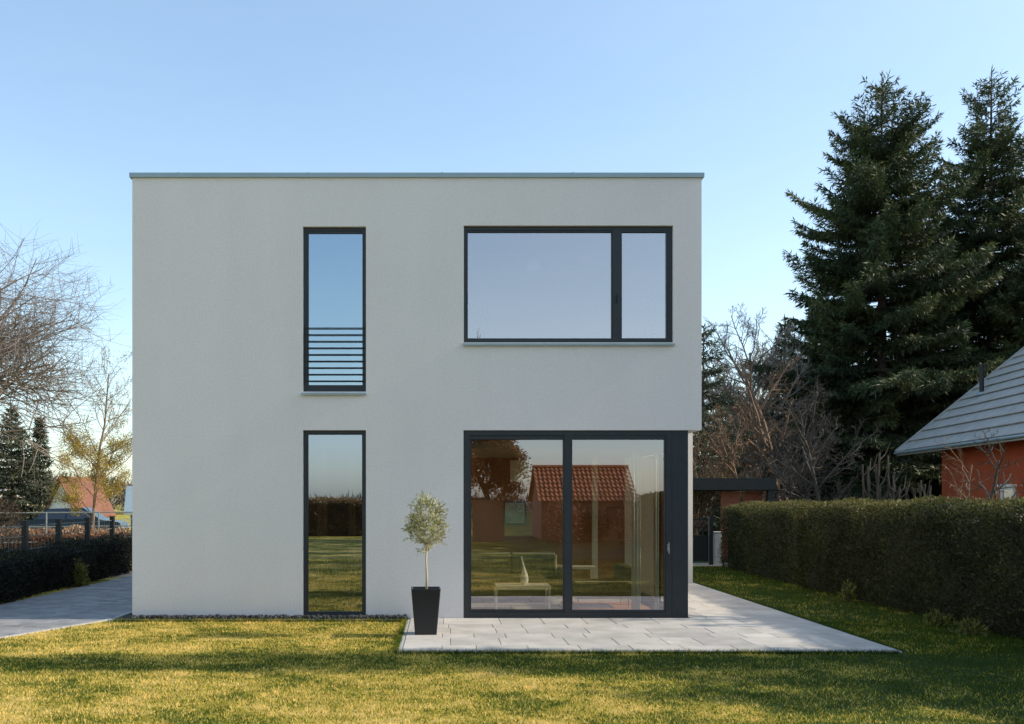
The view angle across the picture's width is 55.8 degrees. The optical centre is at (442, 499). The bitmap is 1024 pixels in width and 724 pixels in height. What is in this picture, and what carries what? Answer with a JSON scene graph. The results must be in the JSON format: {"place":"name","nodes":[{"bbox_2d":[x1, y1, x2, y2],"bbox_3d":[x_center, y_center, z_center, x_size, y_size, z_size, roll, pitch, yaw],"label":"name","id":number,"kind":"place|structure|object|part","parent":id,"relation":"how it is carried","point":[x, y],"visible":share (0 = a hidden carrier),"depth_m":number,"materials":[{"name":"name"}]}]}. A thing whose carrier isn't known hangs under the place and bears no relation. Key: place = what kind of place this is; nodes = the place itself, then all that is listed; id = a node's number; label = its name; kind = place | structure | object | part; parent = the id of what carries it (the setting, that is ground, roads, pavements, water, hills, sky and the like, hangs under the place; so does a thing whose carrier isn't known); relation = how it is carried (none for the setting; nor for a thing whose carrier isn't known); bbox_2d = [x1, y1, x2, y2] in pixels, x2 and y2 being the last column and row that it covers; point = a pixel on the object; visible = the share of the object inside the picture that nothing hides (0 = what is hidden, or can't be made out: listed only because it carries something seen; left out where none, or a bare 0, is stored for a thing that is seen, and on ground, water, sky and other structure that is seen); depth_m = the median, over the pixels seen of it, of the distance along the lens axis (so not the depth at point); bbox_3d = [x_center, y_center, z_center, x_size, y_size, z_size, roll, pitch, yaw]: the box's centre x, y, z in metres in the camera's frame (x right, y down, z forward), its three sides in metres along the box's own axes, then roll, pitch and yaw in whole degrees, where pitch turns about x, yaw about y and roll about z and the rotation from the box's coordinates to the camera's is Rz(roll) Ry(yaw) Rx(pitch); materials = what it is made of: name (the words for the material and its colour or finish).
{"place":"outdoors","nodes":[
{"label":"outdoors","id":0,"kind":"place"},
{"bbox_2d":[0,489,33,518],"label":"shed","id":1,"kind":"structure","parent":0,"point":[7,496],"depth_m":52.16,"materials":[{"name":"white"}]},
{"bbox_2d":[0,577,131,636],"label":"driveway","id":2,"kind":"structure","parent":0,"point":[109,599],"depth_m":15.52,"materials":[{"name":"grey concrete"}]},
{"bbox_2d":[43,476,115,517],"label":"gable house","id":3,"kind":"structure","parent":0,"point":[88,498],"depth_m":70.73,"materials":[{"name":"orange ceramic"}]},
{"bbox_2d":[124,486,131,526],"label":"house","id":4,"kind":"structure","parent":0,"point":[128,503],"depth_m":62.27,"materials":[{"name":"white paint"}]},
{"bbox_2d":[109,563,727,576],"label":"path","id":5,"kind":"structure","parent":0,"point":[694,564],"depth_m":25.20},
{"bbox_2d":[693,516,712,564],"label":"garden gate","id":6,"kind":"structure","parent":5,"relation":"on","point":[703,547],"depth_m":25.63,"materials":[{"name":"metal"}]},
{"bbox_2d":[713,531,721,564],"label":"gate pillar","id":7,"kind":"structure","parent":5,"relation":"on","point":[717,537],"depth_m":25.65,"materials":[{"name":"concrete"}]},
{"bbox_2d":[0,502,1023,723],"bbox_3d":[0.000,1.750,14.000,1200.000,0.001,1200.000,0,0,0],"label":"ground","id":8,"kind":"structure","parent":0,"point":[119,516],"depth_m":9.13,"materials":[{"name":"green plant"}]},
{"bbox_2d":[0,494,29,549],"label":"bare shrub","id":9,"kind":"object","parent":8,"relation":"on","point":[11,515],"visible":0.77,"depth_m":20.08,"materials":[{"name":"brown plant"}]},
{"bbox_2d":[0,406,45,533],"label":"spruce tree","id":10,"kind":"object","parent":8,"relation":"on","point":[16,455],"visible":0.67,"depth_m":39.83,"materials":[{"name":"green plant"}]},
{"bbox_2d":[24,416,57,519],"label":"spruce tree","id":11,"kind":"object","parent":8,"relation":"on","point":[46,464],"visible":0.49,"depth_m":40.90,"materials":[{"name":"green plant"}]},
{"bbox_2d":[0,224,131,485],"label":"bare tree","id":12,"kind":"object","parent":8,"relation":"on","point":[15,341],"visible":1,"depth_m":25.02,"materials":[{"name":"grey plant"}]},
{"bbox_2d":[0,531,131,603],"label":"hedge","id":13,"kind":"object","parent":8,"relation":"on","point":[30,572],"visible":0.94,"depth_m":18.94,"materials":[{"name":"green plant"}]},
{"bbox_2d":[0,515,131,560],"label":"fence","id":14,"kind":"object","parent":8,"relation":"on","point":[25,535],"visible":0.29,"depth_m":20.07,"materials":[{"name":"metal"}]},
{"bbox_2d":[1,524,130,549],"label":"beech hedge","id":15,"kind":"object","parent":8,"relation":"on","point":[45,538],"visible":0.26,"depth_m":31.93,"materials":[{"name":"brown plant"}]},
{"bbox_2d":[0,512,131,542],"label":"pale fence","id":16,"kind":"object","parent":8,"relation":"on","point":[46,526],"visible":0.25,"depth_m":32.22,"materials":[{"name":"metal"}]},
{"bbox_2d":[0,611,131,637],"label":"driveway kerb","id":17,"kind":"structure","parent":8,"relation":"on","point":[74,625],"depth_m":13.21,"materials":[{"name":"concrete"}]},
{"bbox_2d":[13,507,128,533],"bbox_3d":[-14.720,1.023,38.401,4.110,1.419,1.700,0,0,-8],"label":"parked car","id":18,"kind":"object","parent":8,"relation":"on","point":[68,519],"visible":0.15,"depth_m":37.63,"materials":[{"name":"blue paint"}]},
{"bbox_3d":[-14.668,0.569,37.638,2.200,0.390,0.145,0,0,-8],"label":"window","id":19,"kind":"part","parent":18,"relation":"part of","materials":[{"name":"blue glass"}]},
{"bbox_2d":[69,557,89,586],"bbox_3d":[-7.291,1.463,19.404,0.446,0.630,0.458,0,0,0],"label":"conifer shrub","id":20,"kind":"object","parent":8,"relation":"on","point":[80,582],"visible":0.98,"depth_m":19.37,"materials":[{"name":"green plant"}]},
{"bbox_2d":[46,344,131,527],"bbox_3d":[-12.203,-1.862,33.794,3.629,7.227,3.698,0,0,39],"label":"budding tree","id":21,"kind":"object","parent":8,"relation":"on","point":[99,478],"visible":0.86,"depth_m":33.87,"materials":[{"name":"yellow plant"}]},
{"bbox_2d":[116,613,131,618],"bbox_3d":[-4.635,1.754,17.850,0.260,0.032,7.500,0,0,0],"label":"planting bed","id":22,"kind":"object","parent":8,"relation":"on","point":[128,616],"visible":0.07,"depth_m":14.34,"materials":[{"name":"soil"}]},
{"bbox_2d":[108,619,403,621],"bbox_3d":[-2.655,1.760,13.840,4.290,0.080,0.020,0,0,0],"label":"wall edging","id":23,"kind":"object","parent":8,"relation":"on","point":[246,620],"depth_m":13.84,"materials":[{"name":"concrete"}]},
{"bbox_2d":[130,614,408,619],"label":"pebbles","id":24,"kind":"object","parent":8,"relation":"on","point":[283,616],"visible":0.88,"depth_m":13.87,"materials":[{"name":"grey gravel"}]},
{"bbox_2d":[0,456,717,521],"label":"distant woods","id":25,"kind":"object","parent":8,"relation":"on","point":[121,501],"visible":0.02,"depth_m":115.36,"materials":[{"name":"plant"}]},
{"bbox_2d":[129,172,703,619],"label":"house","id":26,"kind":"structure","parent":8,"relation":"on","point":[335,376],"depth_m":14.00,"materials":[{"name":"paint"}]},
{"bbox_2d":[301,228,366,394],"bbox_3d":[-1.568,-2.742,14.053,0.946,2.448,0.195,0,0,0],"label":"window","id":27,"kind":"structure","parent":26,"relation":"in","point":[334,327],"depth_m":14.09,"materials":[{"name":"clear glass"}]},
{"bbox_2d":[304,431,365,616],"bbox_3d":[-1.568,0.371,14.053,0.946,2.759,0.195,0,0,0],"label":"window","id":28,"kind":"structure","parent":26,"relation":"in","point":[334,461],"depth_m":14.09,"materials":[{"name":"clear glass"}]},
{"bbox_2d":[504,501,525,524],"bbox_3d":[1.310,0.240,17.372,0.400,0.420,0.036,0,0,0],"label":"picture","id":29,"kind":"object","parent":26,"relation":"attached to","point":[514,512],"visible":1,"depth_m":17.35},
{"bbox_2d":[471,553,561,594],"bbox_3d":[1.200,1.326,16.600,1.840,0.809,0.900,0,0,0],"label":"sofa","id":30,"kind":"object","parent":26,"relation":"on","point":[488,570],"visible":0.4,"depth_m":16.72,"materials":[{"name":"fabric"}]},
{"bbox_2d":[510,460,530,480],"bbox_3d":[1.420,-0.520,17.378,0.380,0.380,0.037,0,0,0],"label":"picture","id":31,"kind":"object","parent":26,"relation":"attached to","point":[520,470],"visible":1,"depth_m":17.36,"materials":[{"name":"beige fabric"}]},
{"bbox_2d":[494,583,550,608],"bbox_3d":[1.270,1.538,15.350,0.860,0.385,0.500,0,0,0],"label":"coffee table","id":32,"kind":"object","parent":26,"relation":"on","point":[521,586],"visible":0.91,"depth_m":15.10,"materials":[{"name":"white paint"}]},
{"bbox_2d":[520,556,528,583],"bbox_3d":[1.310,1.123,15.330,0.132,0.440,0.132,0,0,0],"label":"vase","id":33,"kind":"object","parent":32,"relation":"on","point":[524,579],"visible":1,"depth_m":15.29,"materials":[{"name":"white ceramic"}]},
{"bbox_2d":[463,430,671,618],"bbox_3d":[1.830,0.371,14.075,3.035,2.758,0.190,0,0,0],"label":"sliding door","id":34,"kind":"structure","parent":26,"relation":"in","point":[566,436],"depth_m":14.03,"materials":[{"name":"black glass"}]},
{"bbox_2d":[463,227,674,344],"bbox_3d":[1.837,-3.108,14.053,3.074,1.748,0.195,0,0,0],"label":"window","id":35,"kind":"structure","parent":26,"relation":"in","point":[522,284],"depth_m":14.09,"materials":[{"name":"clear glass"}]},
{"bbox_2d":[554,565,596,598],"bbox_3d":[2.350,1.450,17.000,0.700,0.560,0.400,0,0,0],"label":"side table","id":36,"kind":"object","parent":26,"relation":"on","point":[593,571],"visible":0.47,"depth_m":16.80,"materials":[{"name":"white paint"}]},
{"bbox_2d":[560,601,650,608],"bbox_3d":[2.650,1.726,15.400,1.300,0.012,1.800,0,0,0],"label":"rug","id":37,"kind":"object","parent":26,"relation":"on","point":[602,605],"visible":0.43,"depth_m":15.67,"materials":[{"name":"beige fabric"}]},
{"bbox_2d":[572,563,630,607],"bbox_3d":[2.560,1.390,15.641,0.920,0.680,0.818,0,0,0],"label":"armchair","id":38,"kind":"object","parent":37,"relation":"on","point":[618,586],"visible":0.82,"depth_m":15.25,"materials":[{"name":"fabric"}]},
{"bbox_2d":[631,450,640,608],"bbox_3d":[2.930,0.475,14.549,0.140,2.450,0.076,0,0,0],"label":"curtain","id":39,"kind":"object","parent":26,"relation":"hanging from","point":[635,542],"visible":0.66,"depth_m":14.55,"materials":[{"name":"white fabric"}]},
{"bbox_2d":[640,451,662,608],"bbox_3d":[3.539,0.372,15.785,0.078,2.757,3.026,0,0,0],"label":"side window","id":40,"kind":"structure","parent":26,"relation":"in","point":[646,461],"depth_m":16.45,"materials":[{"name":"clear glass"}]},
{"bbox_2d":[654,450,658,608],"bbox_3d":[3.223,0.475,14.501,0.047,2.450,0.069,0,0,-42],"label":"curtain","id":41,"kind":"object","parent":26,"relation":"hanging from","point":[656,529],"visible":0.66,"depth_m":14.49,"materials":[{"name":"white fabric"}]},
{"bbox_2d":[398,582,901,653],"bbox_3d":[2.362,1.761,15.505,5.736,0.078,9.110,0,0,0],"label":"terrace edging","id":42,"kind":"object","parent":8,"relation":"on","point":[405,634],"visible":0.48,"depth_m":11.31,"materials":[{"name":"concrete"}]},
{"bbox_2d":[693,420,741,534],"bbox_3d":[8.273,-0.487,30.390,2.936,4.494,2.048,0,0,-26],"label":"orange shrub","id":43,"kind":"object","parent":8,"relation":"on","point":[698,506],"visible":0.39,"depth_m":30.31,"materials":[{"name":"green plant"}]},
{"bbox_2d":[694,353,748,522],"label":"bare tree","id":44,"kind":"object","parent":8,"relation":"on","point":[710,398],"visible":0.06,"depth_m":48.10,"materials":[{"name":"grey plant"}]},
{"bbox_2d":[693,324,751,534],"bbox_3d":[8.903,-1.871,33.011,4.635,8.435,4.785,0,0,0],"label":"spruce tree","id":45,"kind":"object","parent":8,"relation":"on","point":[721,399],"visible":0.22,"depth_m":32.58,"materials":[{"name":"green plant"}]},
{"bbox_2d":[696,382,761,524],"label":"spruce tree","id":46,"kind":"object","parent":8,"relation":"on","point":[746,389],"depth_m":53.77,"materials":[{"name":"green plant"}]},
{"bbox_2d":[693,478,775,558],"bbox_3d":[7.375,0.580,28.450,3.550,2.340,4.100,0,0,0],"label":"carport","id":47,"kind":"object","parent":8,"relation":"on","point":[730,489],"visible":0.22,"depth_m":26.40,"materials":[{"name":"black metal"}]},
{"bbox_2d":[694,402,779,501],"bbox_3d":[9.277,-0.671,30.568,2.991,4.866,2.289,0,0,0],"label":"bare shrub","id":48,"kind":"object","parent":8,"relation":"on","point":[720,450],"visible":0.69,"depth_m":30.56,"materials":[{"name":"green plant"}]},
{"bbox_2d":[695,326,790,477],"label":"bare tree","id":49,"kind":"object","parent":8,"relation":"on","point":[758,391],"visible":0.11,"depth_m":46.03,"materials":[{"name":"brown plant"}]},
{"bbox_2d":[707,340,810,502],"bbox_3d":[11.259,-1.974,33.318,3.811,7.485,4.899,0,0,0],"label":"bare tree","id":50,"kind":"object","parent":8,"relation":"on","point":[762,426],"visible":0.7,"depth_m":33.72,"materials":[{"name":"brown plant"}]},
{"bbox_2d":[704,303,815,475],"bbox_3d":[12.335,-2.909,37.088,4.899,9.354,3.966,0,0,0],"label":"bare tree","id":51,"kind":"object","parent":8,"relation":"on","point":[766,360],"visible":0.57,"depth_m":36.76,"materials":[{"name":"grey plant"}]},
{"bbox_2d":[706,382,831,501],"bbox_3d":[12.276,-1.423,36.931,4.643,6.418,4.351,0,0,0],"label":"bare tree","id":52,"kind":"object","parent":8,"relation":"on","point":[753,456],"visible":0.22,"depth_m":36.00,"materials":[{"name":"brown plant"}]},
{"bbox_2d":[734,314,805,500],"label":"spruce tree","id":53,"kind":"object","parent":8,"relation":"on","point":[782,349],"visible":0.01,"depth_m":43.86,"materials":[{"name":"green plant"}]},
{"bbox_2d":[717,498,839,584],"bbox_3d":[7.733,0.871,22.183,1.492,1.813,5.403,0,0,0],"label":"hedge","id":54,"kind":"object","parent":8,"relation":"on","point":[761,538],"visible":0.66,"depth_m":21.65,"materials":[{"name":"green plant"}]},
{"bbox_2d":[743,394,865,502],"bbox_3d":[11.960,-0.860,31.598,3.622,5.235,3.344,0,0,0],"label":"bare tree","id":55,"kind":"object","parent":8,"relation":"on","point":[800,468],"visible":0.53,"depth_m":31.56,"materials":[{"name":"brown plant"}]},
{"bbox_2d":[761,390,864,511],"bbox_3d":[14.816,-1.011,38.003,4.718,6.942,4.822,0,0,33],"label":"spruce tree","id":56,"kind":"object","parent":8,"relation":"on","point":[824,490],"visible":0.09,"depth_m":37.42,"materials":[{"name":"green plant"}]},
{"bbox_2d":[745,375,884,502],"bbox_3d":[10.298,-0.866,26.756,3.426,5.242,3.194,0,0,-33],"label":"bare tree","id":57,"kind":"object","parent":8,"relation":"on","point":[783,474],"visible":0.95,"depth_m":27.08,"materials":[{"name":"brown plant"}]},
{"bbox_2d":[754,288,876,493],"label":"spruce tree","id":58,"kind":"object","parent":8,"relation":"on","point":[812,359],"visible":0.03,"depth_m":40.70,"materials":[{"name":"green plant"}]},
{"bbox_2d":[836,578,857,601],"bbox_3d":[6.951,1.550,16.492,0.389,0.414,0.347,0,0,0],"label":"bush","id":59,"kind":"object","parent":8,"relation":"on","point":[847,594],"visible":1,"depth_m":16.48,"materials":[{"name":"green plant"}]},
{"bbox_2d":[700,69,1023,515],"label":"spruce tree","id":60,"kind":"object","parent":8,"relation":"on","point":[862,277],"visible":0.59,"depth_m":36.69,"materials":[{"name":"green plant"}]},
{"bbox_2d":[862,442,902,501],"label":"pollarded tree","id":61,"kind":"object","parent":8,"relation":"on","point":[878,486],"visible":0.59,"depth_m":22.18,"materials":[{"name":"brown plant"}]},
{"bbox_2d":[791,495,1023,640],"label":"hedge","id":62,"kind":"object","parent":8,"relation":"on","point":[959,558],"visible":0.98,"depth_m":14.46,"materials":[{"name":"green plant"}]},
{"bbox_2d":[887,475,931,510],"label":"pollarded tree","id":63,"kind":"object","parent":8,"relation":"on","point":[899,491],"visible":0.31,"depth_m":21.98,"materials":[{"name":"brown plant"}]},
{"bbox_2d":[862,232,984,419],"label":"spruce tree","id":64,"kind":"object","parent":8,"relation":"on","point":[939,348],"depth_m":41.70,"materials":[{"name":"green plant"}]},
{"bbox_2d":[917,608,957,626],"bbox_3d":[6.839,1.623,13.278,0.490,0.283,0.480,0,0,-20],"label":"bush","id":65,"kind":"object","parent":8,"relation":"on","point":[941,620],"visible":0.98,"depth_m":13.26,"materials":[{"name":"green plant"}]},
{"bbox_2d":[933,435,973,498],"bbox_3d":[10.293,0.200,19.289,1.733,3.107,1.956,0,0,-32],"label":"bare shrub","id":66,"kind":"object","parent":8,"relation":"on","point":[968,487],"visible":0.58,"depth_m":19.38,"materials":[{"name":"brown plant"}]},
{"bbox_2d":[887,64,1023,491],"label":"spruce tree","id":67,"kind":"object","parent":8,"relation":"on","point":[1002,221],"visible":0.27,"depth_m":39.22,"materials":[{"name":"green plant"}]},
{"bbox_2d":[948,615,992,636],"bbox_3d":[6.820,1.619,12.379,0.499,0.292,0.516,0,0,0],"label":"bush","id":68,"kind":"object","parent":8,"relation":"on","point":[964,628],"visible":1,"depth_m":12.37,"materials":[{"name":"green plant"}]},
{"bbox_2d":[960,428,1023,512],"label":"bare shrub","id":69,"kind":"object","parent":8,"relation":"on","point":[995,482],"visible":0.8,"depth_m":17.35,"materials":[{"name":"brown plant"}]},
{"bbox_2d":[971,237,1023,412],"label":"spruce tree","id":70,"kind":"object","parent":8,"relation":"on","point":[1010,324],"visible":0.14,"depth_m":37.04,"materials":[{"name":"green plant"}]},
{"bbox_2d":[0,0,1023,501],"label":"sky","id":71,"kind":"structure","parent":0,"point":[743,95],"materials":[{"name":"blue"}]},
{"bbox_2d":[402,582,892,650],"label":"terrace","id":72,"kind":"structure","parent":0,"point":[714,620],"depth_m":12.38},
{"bbox_2d":[411,586,440,634],"bbox_3d":[-0.210,1.423,12.370,0.375,0.585,0.375,0,0,-2],"label":"planter","id":73,"kind":"object","parent":72,"relation":"on","point":[425,603],"visible":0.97,"depth_m":12.21,"materials":[{"name":"plastic"}]},
{"bbox_2d":[400,491,450,588],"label":"olive tree","id":74,"kind":"object","parent":73,"relation":"on","point":[415,522],"visible":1,"depth_m":12.30,"materials":[{"name":"green plant"}]},
{"bbox_2d":[894,347,1023,513],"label":"red house","id":75,"kind":"structure","parent":0,"point":[1001,412],"depth_m":28.83,"materials":[{"name":"tile"}]},
{"bbox_2d":[997,484,1016,500],"bbox_3d":[15.425,0.015,26.318,0.140,0.870,0.899,0,0,7],"label":"window","id":76,"kind":"structure","parent":75,"relation":"in","point":[1012,486],"depth_m":26.15,"materials":[{"name":"white paint"}]}
]}

